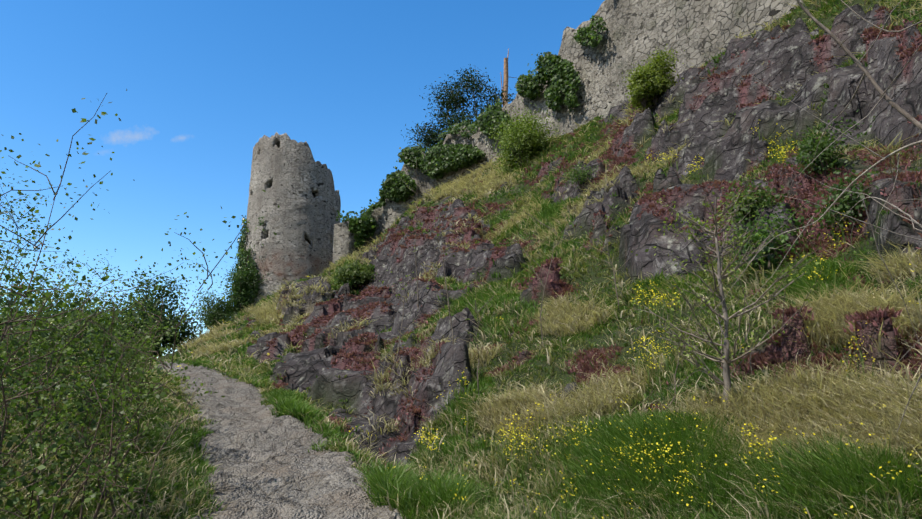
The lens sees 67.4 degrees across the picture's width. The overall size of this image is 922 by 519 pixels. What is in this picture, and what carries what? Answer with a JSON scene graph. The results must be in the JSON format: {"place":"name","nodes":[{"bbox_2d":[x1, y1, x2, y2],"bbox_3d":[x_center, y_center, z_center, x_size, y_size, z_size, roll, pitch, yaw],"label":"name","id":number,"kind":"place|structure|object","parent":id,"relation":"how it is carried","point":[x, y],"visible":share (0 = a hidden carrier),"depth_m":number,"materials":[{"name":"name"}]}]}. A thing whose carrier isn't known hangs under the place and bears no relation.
{"place":"outdoors","nodes":[
{"label":"outdoors","id":0,"kind":"place"},
{"bbox_2d":[0,0,604,357],"label":"sky","id":1,"kind":"structure","parent":0,"point":[204,81],"materials":[{"name":"blue"}]},
{"bbox_2d":[4,0,921,518],"bbox_3d":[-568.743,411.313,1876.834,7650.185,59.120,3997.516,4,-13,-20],"label":"rocky hillside","id":2,"kind":"structure","parent":0,"point":[270,458],"depth_m":11.86,"materials":[{"name":"grey stone"}]},
{"bbox_2d":[0,88,279,518],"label":"hedge","id":3,"kind":"object","parent":2,"relation":"on","point":[99,337],"depth_m":4.63,"materials":[{"name":"green plant"}]},
{"bbox_2d":[244,132,340,306],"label":"castle tower","id":4,"kind":"structure","parent":2,"relation":"on","point":[293,179],"depth_m":58.76,"materials":[{"name":"stone"}]},
{"bbox_2d":[230,215,264,296],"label":"tower ivy leaves","id":5,"kind":"object","parent":4,"relation":"attached to","point":[241,239],"visible":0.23,"depth_m":58.18,"materials":[{"name":"green plant"}]},
{"bbox_2d":[0,0,921,518],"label":"grass tufts","id":6,"kind":"object","parent":2,"relation":"on","point":[440,490],"visible":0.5,"depth_m":6.16,"materials":[{"name":"green plant"}]},
{"bbox_2d":[0,0,921,518],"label":"dry grass tufts","id":7,"kind":"object","parent":2,"relation":"on","point":[860,400],"visible":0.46,"depth_m":6.36,"materials":[{"name":"beige plant"}]},
{"bbox_2d":[0,128,921,518],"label":"flower stems","id":8,"kind":"object","parent":2,"relation":"on","point":[516,452],"visible":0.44,"depth_m":6.41,"materials":[{"name":"green plant"}]},
{"bbox_2d":[4,120,917,518],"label":"yellow flowers","id":9,"kind":"object","parent":2,"relation":"on","point":[658,404],"visible":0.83,"depth_m":5.80,"materials":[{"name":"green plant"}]},
{"bbox_2d":[33,5,921,518],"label":"red ground plants","id":10,"kind":"object","parent":2,"relation":"on","point":[765,357],"visible":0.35,"depth_m":10.05,"materials":[{"name":"red plant"}]},
{"bbox_2d":[332,0,803,263],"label":"castle wall","id":11,"kind":"structure","parent":2,"relation":"on","point":[697,31],"depth_m":31.88,"materials":[{"name":"stone"}]},
{"bbox_2d":[719,0,921,431],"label":"bare branches","id":12,"kind":"object","parent":2,"relation":"on","point":[900,110],"visible":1,"depth_m":3.71,"materials":[{"name":"wood"}]}
]}

